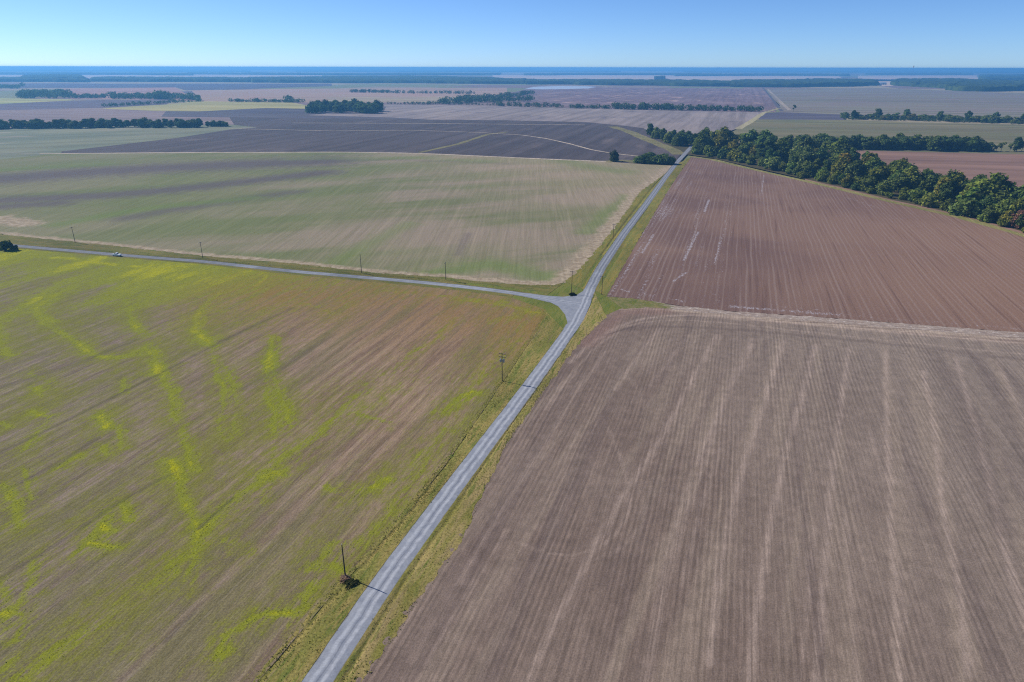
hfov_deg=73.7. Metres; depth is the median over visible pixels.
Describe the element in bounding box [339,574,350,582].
dead bush
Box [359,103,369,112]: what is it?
deciduous tree
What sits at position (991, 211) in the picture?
deciduous tree
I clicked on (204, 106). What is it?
yellow green field
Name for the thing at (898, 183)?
deciduous tree
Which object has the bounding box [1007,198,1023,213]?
deciduous tree
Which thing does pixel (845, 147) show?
deciduous tree
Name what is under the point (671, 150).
grass strip
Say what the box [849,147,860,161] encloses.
deciduous tree
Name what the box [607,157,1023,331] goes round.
row crop field
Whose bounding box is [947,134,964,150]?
deciduous tree
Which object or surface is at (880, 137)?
deciduous tree
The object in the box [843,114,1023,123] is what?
field scrub
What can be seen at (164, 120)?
deciduous tree
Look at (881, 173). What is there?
deciduous tree
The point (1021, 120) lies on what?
deciduous tree
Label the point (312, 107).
deciduous tree
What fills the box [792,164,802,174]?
deciduous tree
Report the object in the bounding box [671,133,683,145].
deciduous tree
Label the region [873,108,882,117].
deciduous tree
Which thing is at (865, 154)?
deciduous tree
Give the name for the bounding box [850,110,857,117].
deciduous tree
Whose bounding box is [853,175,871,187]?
deciduous tree
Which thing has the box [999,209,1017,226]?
deciduous tree
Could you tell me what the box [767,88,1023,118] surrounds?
beige flat field
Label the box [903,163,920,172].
deciduous tree
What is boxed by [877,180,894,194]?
deciduous tree
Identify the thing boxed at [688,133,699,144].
deciduous tree
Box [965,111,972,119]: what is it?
deciduous tree
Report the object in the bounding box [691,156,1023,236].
belt edge grass
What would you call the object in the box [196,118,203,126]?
deciduous tree
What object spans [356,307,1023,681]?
ploughed field
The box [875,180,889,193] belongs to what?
deciduous tree
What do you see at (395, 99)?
straw field
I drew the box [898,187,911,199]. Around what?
deciduous tree
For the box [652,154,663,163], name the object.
thicket bush
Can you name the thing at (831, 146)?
deciduous tree
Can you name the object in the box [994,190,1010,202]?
deciduous tree
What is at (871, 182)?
deciduous tree
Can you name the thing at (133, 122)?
deciduous tree
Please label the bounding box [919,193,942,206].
deciduous tree
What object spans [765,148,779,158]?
deciduous tree
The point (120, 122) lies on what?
deciduous tree
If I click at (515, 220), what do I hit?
sprouting field
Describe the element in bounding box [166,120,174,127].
deciduous tree
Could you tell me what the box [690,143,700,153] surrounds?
deciduous tree
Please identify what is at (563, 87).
field
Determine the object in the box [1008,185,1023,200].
deciduous tree
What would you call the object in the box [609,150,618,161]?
lone tree
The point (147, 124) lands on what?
deciduous tree
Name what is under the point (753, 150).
deciduous tree
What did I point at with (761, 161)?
deciduous tree
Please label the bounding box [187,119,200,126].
deciduous tree
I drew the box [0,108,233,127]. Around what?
lavender field
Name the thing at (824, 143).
deciduous tree
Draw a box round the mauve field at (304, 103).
[293,102,451,104]
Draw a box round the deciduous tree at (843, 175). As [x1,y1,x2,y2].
[837,173,845,184]
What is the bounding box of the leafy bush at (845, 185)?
[842,182,850,187]
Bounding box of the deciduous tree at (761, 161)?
[757,157,765,165]
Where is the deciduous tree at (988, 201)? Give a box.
[979,196,997,213]
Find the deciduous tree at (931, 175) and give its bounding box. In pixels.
[914,168,945,191]
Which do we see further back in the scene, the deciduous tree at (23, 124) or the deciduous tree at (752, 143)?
the deciduous tree at (23, 124)
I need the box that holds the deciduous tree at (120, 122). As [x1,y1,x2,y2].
[114,119,124,126]
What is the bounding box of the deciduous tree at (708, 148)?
[703,145,714,155]
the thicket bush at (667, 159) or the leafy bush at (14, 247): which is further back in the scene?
the thicket bush at (667, 159)
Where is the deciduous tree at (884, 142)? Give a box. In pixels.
[877,136,893,149]
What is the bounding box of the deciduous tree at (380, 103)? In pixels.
[372,99,383,110]
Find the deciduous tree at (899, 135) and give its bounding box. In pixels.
[893,132,904,146]
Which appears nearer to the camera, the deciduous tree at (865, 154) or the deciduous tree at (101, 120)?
the deciduous tree at (865, 154)
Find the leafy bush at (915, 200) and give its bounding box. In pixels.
[912,198,921,203]
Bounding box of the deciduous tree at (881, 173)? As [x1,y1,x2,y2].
[868,165,891,183]
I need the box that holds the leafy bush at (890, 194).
[884,192,894,197]
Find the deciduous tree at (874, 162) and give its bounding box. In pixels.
[865,156,886,175]
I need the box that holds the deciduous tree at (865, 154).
[861,151,869,164]
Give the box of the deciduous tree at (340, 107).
[332,101,346,112]
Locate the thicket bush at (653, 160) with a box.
[647,155,656,163]
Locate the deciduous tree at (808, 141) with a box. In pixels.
[799,137,815,148]
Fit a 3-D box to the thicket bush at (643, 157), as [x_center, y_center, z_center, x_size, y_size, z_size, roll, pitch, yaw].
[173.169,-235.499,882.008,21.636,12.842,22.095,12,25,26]
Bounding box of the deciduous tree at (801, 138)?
[793,134,805,148]
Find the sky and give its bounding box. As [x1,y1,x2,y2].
[0,0,1023,70]
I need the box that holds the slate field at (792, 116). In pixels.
[759,112,843,119]
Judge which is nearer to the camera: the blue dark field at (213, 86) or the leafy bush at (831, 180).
the leafy bush at (831, 180)
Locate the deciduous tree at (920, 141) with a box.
[909,134,924,149]
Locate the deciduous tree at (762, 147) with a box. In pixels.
[755,138,777,159]
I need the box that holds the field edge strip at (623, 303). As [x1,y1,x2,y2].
[606,296,1023,338]
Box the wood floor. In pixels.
[644,130,1020,230]
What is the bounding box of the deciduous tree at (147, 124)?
[144,119,152,126]
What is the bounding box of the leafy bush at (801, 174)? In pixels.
[796,171,807,177]
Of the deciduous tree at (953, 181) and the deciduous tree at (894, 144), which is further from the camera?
the deciduous tree at (894, 144)
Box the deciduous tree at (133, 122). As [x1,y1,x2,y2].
[130,119,137,126]
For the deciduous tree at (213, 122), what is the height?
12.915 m
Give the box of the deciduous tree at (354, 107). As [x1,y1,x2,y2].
[351,101,360,111]
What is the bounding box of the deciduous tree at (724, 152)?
[718,148,733,158]
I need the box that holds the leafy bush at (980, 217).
[977,213,991,222]
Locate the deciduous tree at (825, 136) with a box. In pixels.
[820,133,836,145]
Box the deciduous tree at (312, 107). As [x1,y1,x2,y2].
[304,101,319,112]
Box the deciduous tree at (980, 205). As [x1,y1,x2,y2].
[971,203,982,216]
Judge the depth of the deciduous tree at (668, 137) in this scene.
1119.30 m
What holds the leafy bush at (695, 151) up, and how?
on the wood floor
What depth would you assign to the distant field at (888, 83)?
6313.43 m
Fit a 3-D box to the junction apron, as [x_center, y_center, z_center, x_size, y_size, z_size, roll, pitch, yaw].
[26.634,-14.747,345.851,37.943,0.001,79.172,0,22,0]
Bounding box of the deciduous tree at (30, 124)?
[25,119,38,128]
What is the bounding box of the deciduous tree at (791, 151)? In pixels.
[788,145,802,161]
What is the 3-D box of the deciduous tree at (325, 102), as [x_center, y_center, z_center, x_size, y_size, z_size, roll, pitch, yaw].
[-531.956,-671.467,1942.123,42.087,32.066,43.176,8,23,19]
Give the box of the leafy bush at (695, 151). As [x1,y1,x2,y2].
[692,147,701,153]
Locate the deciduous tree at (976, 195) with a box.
[955,184,983,201]
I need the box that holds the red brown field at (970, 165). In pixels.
[805,150,1023,233]
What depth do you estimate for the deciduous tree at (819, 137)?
1052.76 m
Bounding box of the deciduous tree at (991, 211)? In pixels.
[981,205,998,221]
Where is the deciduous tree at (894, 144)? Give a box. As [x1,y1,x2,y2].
[889,137,900,149]
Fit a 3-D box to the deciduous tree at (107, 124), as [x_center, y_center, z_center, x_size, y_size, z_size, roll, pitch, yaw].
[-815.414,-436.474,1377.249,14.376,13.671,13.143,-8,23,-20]
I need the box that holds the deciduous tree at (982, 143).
[971,136,987,150]
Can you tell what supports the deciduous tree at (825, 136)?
on the olive field at (996, 134)
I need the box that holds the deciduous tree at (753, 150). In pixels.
[748,144,756,154]
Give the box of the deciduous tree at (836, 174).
[831,170,842,180]
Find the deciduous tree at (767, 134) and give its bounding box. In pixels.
[755,129,777,144]
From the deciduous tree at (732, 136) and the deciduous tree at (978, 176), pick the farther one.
the deciduous tree at (732, 136)
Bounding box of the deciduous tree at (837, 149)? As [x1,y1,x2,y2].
[831,147,843,161]
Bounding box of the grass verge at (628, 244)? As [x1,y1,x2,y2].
[595,157,690,295]
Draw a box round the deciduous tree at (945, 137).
[941,135,953,149]
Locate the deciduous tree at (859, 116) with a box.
[854,114,865,119]
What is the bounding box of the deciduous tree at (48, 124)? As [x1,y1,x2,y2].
[45,121,55,127]
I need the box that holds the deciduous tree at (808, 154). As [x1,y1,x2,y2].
[796,146,818,166]
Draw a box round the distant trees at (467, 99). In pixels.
[350,89,763,111]
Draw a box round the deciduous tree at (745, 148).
[738,142,752,155]
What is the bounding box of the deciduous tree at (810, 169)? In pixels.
[802,162,816,176]
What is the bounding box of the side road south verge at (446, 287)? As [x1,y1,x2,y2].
[18,247,512,296]
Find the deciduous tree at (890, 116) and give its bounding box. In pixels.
[883,113,894,119]
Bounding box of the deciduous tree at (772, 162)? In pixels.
[763,156,781,169]
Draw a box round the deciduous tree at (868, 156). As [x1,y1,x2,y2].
[860,152,875,164]
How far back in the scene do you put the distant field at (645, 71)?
22034.33 m
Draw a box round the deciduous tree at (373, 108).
[367,103,379,112]
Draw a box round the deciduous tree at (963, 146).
[957,136,970,150]
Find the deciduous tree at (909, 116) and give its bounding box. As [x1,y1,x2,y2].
[907,114,917,119]
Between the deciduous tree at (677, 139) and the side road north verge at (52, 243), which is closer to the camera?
the side road north verge at (52, 243)
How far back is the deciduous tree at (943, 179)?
628.71 m
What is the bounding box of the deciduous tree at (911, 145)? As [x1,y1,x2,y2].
[906,136,915,148]
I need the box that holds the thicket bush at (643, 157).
[637,153,652,163]
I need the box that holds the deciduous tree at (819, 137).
[816,133,824,146]
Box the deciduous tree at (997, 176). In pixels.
[966,172,1017,198]
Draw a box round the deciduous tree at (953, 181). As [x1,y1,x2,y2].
[931,169,965,199]
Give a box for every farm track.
[40,152,605,161]
[229,128,497,133]
[418,132,505,152]
[420,123,552,124]
[512,134,634,155]
[735,108,780,128]
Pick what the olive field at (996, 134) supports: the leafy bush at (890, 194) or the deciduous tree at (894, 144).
the deciduous tree at (894, 144)
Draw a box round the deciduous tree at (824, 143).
[821,140,829,150]
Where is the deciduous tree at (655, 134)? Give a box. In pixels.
[650,126,660,138]
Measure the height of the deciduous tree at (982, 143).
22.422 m
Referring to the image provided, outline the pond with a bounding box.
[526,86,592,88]
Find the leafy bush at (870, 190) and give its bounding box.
[866,188,875,192]
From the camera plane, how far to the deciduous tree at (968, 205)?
565.61 m
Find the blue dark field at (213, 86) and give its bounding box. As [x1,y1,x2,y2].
[20,84,331,89]
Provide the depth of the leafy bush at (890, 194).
649.60 m
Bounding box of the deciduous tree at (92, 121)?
[88,118,95,127]
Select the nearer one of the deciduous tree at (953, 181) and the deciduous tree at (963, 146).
the deciduous tree at (953, 181)
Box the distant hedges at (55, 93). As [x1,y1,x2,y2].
[0,82,304,106]
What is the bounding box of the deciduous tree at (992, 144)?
[986,142,995,150]
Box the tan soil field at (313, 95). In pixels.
[191,88,506,101]
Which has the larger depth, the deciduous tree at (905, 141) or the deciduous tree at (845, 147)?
the deciduous tree at (905, 141)
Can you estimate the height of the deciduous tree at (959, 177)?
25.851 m
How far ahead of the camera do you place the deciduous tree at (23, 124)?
1363.75 m
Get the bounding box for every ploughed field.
[61,117,679,163]
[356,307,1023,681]
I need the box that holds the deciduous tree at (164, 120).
[162,118,167,125]
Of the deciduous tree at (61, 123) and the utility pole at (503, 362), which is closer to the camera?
the utility pole at (503, 362)
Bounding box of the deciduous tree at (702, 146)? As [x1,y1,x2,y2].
[698,142,707,153]
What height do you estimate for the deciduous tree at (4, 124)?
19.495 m
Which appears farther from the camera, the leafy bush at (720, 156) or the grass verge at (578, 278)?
the leafy bush at (720, 156)
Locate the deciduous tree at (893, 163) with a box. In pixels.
[890,160,900,168]
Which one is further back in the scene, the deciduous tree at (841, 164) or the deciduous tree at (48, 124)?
the deciduous tree at (48, 124)
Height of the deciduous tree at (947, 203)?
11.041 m
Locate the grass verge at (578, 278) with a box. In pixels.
[565,167,670,288]
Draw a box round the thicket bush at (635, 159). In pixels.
[633,156,641,162]
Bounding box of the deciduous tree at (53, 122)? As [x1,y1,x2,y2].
[50,119,58,126]
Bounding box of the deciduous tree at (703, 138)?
[690,132,710,148]
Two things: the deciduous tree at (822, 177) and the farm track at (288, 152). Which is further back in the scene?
the farm track at (288, 152)
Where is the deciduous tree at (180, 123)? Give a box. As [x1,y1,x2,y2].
[175,119,188,127]
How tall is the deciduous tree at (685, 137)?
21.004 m
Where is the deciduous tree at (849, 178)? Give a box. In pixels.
[840,173,853,186]
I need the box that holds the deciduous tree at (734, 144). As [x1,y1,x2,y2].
[727,139,741,148]
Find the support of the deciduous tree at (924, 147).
on the olive field at (996, 134)
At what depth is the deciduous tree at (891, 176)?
690.92 m
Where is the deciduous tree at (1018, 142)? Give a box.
[1013,137,1023,150]
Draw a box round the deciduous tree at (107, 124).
[104,121,110,127]
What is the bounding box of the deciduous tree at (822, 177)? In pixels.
[817,170,829,181]
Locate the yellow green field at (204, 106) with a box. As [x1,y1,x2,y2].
[105,101,306,110]
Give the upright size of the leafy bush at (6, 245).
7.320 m
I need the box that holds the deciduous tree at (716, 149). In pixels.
[714,146,718,155]
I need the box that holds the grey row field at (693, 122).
[315,104,761,133]
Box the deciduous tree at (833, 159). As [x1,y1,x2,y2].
[829,150,852,164]
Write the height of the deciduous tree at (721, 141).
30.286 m
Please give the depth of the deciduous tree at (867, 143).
1033.52 m
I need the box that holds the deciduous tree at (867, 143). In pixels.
[860,136,873,149]
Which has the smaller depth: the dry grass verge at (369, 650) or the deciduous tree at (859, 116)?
the dry grass verge at (369, 650)
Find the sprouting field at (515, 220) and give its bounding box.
[0,152,670,284]
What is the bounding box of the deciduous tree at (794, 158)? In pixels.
[788,147,802,164]
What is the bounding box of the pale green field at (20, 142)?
[0,125,254,158]
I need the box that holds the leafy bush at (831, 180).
[827,177,837,183]
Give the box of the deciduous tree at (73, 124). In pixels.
[67,120,80,127]
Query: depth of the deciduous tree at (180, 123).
1388.28 m
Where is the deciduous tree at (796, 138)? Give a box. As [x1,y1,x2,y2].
[792,135,800,147]
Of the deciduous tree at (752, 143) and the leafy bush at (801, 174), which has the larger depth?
the deciduous tree at (752, 143)
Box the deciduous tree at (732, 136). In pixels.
[728,131,740,142]
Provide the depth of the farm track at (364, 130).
1334.76 m
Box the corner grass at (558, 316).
[468,250,666,344]
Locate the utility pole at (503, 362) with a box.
[499,353,505,380]
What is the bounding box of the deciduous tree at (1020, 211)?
[1008,209,1023,228]
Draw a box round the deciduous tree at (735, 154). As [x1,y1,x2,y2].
[727,148,741,161]
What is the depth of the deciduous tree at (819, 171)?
749.82 m
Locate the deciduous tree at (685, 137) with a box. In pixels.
[680,132,690,145]
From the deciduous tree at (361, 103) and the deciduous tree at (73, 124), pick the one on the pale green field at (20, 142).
the deciduous tree at (73, 124)
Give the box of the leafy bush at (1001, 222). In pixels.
[997,219,1010,226]
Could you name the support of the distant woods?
on the ground at (6, 93)
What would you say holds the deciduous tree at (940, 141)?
on the olive field at (996, 134)
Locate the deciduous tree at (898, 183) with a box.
[890,172,912,191]
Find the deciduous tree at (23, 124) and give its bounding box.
[20,120,25,127]
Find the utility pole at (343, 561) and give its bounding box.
[341,544,345,575]
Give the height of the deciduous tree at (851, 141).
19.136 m
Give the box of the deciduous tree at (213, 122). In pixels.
[209,120,215,125]
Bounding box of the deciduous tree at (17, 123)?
[11,120,24,128]
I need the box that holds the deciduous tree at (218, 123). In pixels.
[215,120,221,126]
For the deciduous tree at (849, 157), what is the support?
on the wood floor
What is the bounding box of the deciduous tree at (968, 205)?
[947,197,983,216]
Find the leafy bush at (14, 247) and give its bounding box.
[10,245,18,250]
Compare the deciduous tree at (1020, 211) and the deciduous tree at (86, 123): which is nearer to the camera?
the deciduous tree at (1020, 211)
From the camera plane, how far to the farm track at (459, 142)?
1117.40 m
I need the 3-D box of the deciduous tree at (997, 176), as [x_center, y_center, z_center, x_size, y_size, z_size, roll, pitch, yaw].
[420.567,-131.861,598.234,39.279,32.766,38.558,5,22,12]
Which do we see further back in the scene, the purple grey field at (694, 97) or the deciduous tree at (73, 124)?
the purple grey field at (694, 97)
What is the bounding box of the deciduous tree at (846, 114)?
[840,112,849,117]
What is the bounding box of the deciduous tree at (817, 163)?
[813,159,822,170]
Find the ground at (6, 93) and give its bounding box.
[0,69,1023,661]
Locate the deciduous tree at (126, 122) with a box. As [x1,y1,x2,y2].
[124,120,130,126]
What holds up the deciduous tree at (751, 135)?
on the wood floor
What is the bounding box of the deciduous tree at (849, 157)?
[838,153,852,163]
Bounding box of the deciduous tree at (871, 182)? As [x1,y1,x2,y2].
[860,176,877,191]
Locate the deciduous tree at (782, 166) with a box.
[777,161,786,170]
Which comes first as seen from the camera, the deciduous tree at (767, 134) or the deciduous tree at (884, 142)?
the deciduous tree at (767, 134)
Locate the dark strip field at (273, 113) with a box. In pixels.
[161,108,427,119]
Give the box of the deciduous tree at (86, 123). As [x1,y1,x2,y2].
[81,118,90,127]
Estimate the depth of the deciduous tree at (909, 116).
1622.71 m
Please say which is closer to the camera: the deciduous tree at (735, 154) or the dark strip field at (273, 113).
the deciduous tree at (735, 154)
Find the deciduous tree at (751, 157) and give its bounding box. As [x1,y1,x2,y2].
[746,153,756,164]
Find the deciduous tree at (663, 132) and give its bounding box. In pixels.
[659,128,666,139]
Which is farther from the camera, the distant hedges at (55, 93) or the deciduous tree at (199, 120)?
the distant hedges at (55, 93)
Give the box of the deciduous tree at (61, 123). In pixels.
[53,119,68,127]
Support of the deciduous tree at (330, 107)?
on the ground at (6, 93)
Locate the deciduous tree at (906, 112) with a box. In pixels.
[903,109,910,117]
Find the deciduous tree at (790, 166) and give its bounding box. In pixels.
[785,162,795,170]
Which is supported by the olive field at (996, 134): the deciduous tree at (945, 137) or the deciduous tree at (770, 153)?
the deciduous tree at (945, 137)
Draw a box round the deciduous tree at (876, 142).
[865,136,882,149]
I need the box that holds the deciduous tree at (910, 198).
[908,188,920,200]
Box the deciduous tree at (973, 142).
[963,137,979,150]
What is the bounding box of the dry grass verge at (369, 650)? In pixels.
[334,292,606,681]
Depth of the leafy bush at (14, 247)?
458.26 m
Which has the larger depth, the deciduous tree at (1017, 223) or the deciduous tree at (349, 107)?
the deciduous tree at (349, 107)
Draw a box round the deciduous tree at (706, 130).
[701,127,712,135]
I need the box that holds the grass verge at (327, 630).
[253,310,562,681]
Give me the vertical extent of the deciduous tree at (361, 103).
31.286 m
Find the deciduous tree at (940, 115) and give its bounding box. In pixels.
[936,111,943,119]
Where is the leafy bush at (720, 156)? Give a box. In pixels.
[717,153,724,158]
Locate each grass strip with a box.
[606,160,672,163]
[611,126,683,154]
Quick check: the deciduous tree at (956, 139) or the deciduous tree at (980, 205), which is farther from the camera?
the deciduous tree at (956, 139)
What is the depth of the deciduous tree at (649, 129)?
1232.34 m
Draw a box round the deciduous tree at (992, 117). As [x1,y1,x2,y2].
[981,115,1002,122]
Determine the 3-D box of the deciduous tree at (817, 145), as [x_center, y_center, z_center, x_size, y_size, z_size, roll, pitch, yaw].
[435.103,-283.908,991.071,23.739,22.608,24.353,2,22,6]
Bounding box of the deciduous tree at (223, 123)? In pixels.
[221,121,228,125]
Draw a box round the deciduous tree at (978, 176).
[969,174,987,181]
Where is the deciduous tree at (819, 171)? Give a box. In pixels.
[814,167,828,180]
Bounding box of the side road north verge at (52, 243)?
[0,234,562,295]
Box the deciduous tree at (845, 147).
[840,143,851,151]
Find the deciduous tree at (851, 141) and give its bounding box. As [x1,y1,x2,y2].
[844,137,853,147]
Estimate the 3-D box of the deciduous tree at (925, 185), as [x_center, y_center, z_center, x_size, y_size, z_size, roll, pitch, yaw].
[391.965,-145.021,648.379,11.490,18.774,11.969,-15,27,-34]
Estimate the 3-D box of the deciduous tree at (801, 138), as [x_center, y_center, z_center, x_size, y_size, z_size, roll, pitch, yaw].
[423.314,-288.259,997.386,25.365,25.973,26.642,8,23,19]
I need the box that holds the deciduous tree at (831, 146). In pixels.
[826,137,851,156]
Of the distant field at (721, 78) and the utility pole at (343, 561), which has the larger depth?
the distant field at (721, 78)
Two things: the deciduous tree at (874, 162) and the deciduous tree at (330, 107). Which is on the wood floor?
the deciduous tree at (874, 162)
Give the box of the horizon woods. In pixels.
[0,68,1023,79]
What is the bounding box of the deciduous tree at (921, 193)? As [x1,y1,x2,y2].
[909,189,930,198]
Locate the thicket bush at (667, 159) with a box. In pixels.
[661,155,674,163]
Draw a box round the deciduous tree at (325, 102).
[322,99,329,109]
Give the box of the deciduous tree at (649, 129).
[646,123,653,134]
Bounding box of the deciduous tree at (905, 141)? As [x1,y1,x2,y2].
[896,136,911,149]
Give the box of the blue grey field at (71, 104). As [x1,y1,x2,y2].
[0,99,174,109]
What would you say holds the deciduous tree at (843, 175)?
on the wood floor
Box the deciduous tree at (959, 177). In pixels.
[952,172,967,193]
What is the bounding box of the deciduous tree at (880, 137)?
[875,134,890,148]
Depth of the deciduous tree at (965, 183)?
625.11 m
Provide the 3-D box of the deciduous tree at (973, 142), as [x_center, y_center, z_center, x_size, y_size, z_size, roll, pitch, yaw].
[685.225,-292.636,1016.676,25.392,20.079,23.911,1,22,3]
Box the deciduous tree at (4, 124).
[0,119,9,128]
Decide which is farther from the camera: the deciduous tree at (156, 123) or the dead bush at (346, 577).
the deciduous tree at (156, 123)
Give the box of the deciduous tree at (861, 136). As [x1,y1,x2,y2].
[857,134,867,148]
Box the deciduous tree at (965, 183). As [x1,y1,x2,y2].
[962,177,983,189]
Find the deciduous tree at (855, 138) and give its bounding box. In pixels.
[849,135,860,148]
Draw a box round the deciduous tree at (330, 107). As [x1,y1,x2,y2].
[327,102,337,110]
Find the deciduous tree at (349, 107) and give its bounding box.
[346,101,354,110]
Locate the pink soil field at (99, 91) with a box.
[63,87,194,100]
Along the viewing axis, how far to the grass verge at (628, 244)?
503.63 m
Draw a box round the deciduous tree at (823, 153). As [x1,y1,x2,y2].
[815,147,830,164]
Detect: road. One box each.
[13,244,580,303]
[302,145,692,681]
[763,88,782,110]
[767,89,790,109]
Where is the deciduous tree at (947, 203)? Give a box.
[940,198,953,210]
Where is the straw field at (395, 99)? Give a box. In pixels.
[327,97,480,102]
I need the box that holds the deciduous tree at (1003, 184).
[978,177,1012,198]
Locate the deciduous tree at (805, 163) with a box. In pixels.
[800,160,815,170]
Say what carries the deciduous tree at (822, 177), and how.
on the wood floor
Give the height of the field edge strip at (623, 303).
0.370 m
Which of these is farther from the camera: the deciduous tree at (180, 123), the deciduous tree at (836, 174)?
the deciduous tree at (180, 123)
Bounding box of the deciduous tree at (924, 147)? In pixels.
[922,137,938,149]
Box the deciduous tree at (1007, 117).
[1003,115,1013,121]
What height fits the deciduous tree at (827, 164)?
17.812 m
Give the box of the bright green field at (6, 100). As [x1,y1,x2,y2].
[0,98,70,103]
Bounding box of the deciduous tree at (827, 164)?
[821,159,831,171]
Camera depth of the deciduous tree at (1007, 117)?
1562.05 m
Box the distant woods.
[0,74,1023,91]
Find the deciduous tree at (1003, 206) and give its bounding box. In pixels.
[993,197,1016,217]
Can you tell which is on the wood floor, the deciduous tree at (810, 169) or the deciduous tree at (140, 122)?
the deciduous tree at (810, 169)
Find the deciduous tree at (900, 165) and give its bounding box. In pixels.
[887,159,908,181]
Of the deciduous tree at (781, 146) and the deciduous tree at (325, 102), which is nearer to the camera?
the deciduous tree at (781, 146)
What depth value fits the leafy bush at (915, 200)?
622.40 m
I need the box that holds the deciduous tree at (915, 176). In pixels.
[897,166,923,189]
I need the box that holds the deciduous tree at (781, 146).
[772,139,791,160]
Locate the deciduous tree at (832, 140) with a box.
[823,136,839,146]
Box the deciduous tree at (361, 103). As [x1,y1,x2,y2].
[356,101,366,111]
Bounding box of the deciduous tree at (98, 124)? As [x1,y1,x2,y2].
[94,121,103,127]
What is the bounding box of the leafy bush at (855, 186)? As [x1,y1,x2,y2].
[850,183,860,189]
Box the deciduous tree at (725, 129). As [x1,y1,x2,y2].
[709,126,730,137]
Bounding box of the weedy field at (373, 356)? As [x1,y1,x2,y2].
[0,249,546,681]
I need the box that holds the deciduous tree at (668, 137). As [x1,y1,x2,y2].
[663,131,674,142]
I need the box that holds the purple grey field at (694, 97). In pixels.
[512,87,779,111]
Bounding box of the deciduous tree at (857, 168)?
[844,159,868,179]
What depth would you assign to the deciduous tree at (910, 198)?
632.93 m
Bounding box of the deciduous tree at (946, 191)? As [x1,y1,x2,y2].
[937,181,953,201]
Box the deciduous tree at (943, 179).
[934,176,951,194]
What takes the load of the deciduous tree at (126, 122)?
on the pale green field at (20, 142)
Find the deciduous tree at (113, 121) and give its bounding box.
[111,118,118,125]
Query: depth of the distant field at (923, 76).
9152.58 m
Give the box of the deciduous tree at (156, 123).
[148,119,164,127]
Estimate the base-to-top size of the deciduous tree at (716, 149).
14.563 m
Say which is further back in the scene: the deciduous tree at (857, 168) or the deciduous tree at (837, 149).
the deciduous tree at (837, 149)
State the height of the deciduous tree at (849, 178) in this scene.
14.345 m
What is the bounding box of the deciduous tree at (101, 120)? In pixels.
[97,118,112,127]
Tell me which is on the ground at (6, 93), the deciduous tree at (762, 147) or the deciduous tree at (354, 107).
the deciduous tree at (354, 107)
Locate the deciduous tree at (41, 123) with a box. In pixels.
[35,120,46,127]
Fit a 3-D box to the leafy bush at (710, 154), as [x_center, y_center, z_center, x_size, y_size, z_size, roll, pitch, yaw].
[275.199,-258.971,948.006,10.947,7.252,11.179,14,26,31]
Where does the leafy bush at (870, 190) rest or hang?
on the wood floor
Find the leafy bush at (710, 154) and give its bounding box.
[706,152,713,156]
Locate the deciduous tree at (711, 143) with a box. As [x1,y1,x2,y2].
[708,139,714,146]
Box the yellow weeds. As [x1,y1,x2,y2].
[1,249,534,679]
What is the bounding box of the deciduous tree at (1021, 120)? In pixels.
[1010,118,1023,123]
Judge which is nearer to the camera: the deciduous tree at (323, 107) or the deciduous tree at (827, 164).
the deciduous tree at (827, 164)
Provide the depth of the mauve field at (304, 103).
2322.17 m
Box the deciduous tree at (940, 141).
[925,135,948,150]
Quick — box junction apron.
[526,290,592,339]
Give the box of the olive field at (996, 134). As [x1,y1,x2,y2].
[733,119,1023,153]
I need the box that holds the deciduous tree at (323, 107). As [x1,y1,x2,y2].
[318,103,327,111]
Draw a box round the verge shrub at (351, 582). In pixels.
[345,578,360,589]
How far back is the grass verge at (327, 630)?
174.52 m
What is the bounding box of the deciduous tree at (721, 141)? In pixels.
[712,131,731,149]
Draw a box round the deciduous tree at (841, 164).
[830,156,850,175]
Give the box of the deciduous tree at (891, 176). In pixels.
[889,170,904,184]
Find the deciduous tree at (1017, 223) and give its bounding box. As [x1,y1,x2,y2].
[1013,214,1023,226]
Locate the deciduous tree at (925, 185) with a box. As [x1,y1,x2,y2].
[918,178,930,191]
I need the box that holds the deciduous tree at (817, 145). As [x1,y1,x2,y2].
[811,137,819,148]
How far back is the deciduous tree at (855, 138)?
1041.66 m
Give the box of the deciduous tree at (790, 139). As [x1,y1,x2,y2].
[786,134,793,146]
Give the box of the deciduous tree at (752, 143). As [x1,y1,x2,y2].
[748,139,756,146]
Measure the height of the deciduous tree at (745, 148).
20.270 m
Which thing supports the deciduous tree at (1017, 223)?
on the wood floor
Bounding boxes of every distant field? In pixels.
[0,75,321,77]
[233,72,313,72]
[493,75,672,79]
[621,71,669,71]
[673,76,840,80]
[858,75,977,80]
[877,79,894,85]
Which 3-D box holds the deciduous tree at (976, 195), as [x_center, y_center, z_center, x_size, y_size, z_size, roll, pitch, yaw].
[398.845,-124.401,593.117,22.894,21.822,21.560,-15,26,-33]
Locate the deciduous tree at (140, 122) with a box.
[137,119,145,127]
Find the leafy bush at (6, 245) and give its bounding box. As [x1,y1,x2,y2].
[0,240,13,249]
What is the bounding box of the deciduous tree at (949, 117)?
[944,114,958,121]
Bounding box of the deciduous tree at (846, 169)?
[844,164,852,174]
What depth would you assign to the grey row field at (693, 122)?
1760.40 m
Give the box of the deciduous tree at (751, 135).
[739,129,759,143]

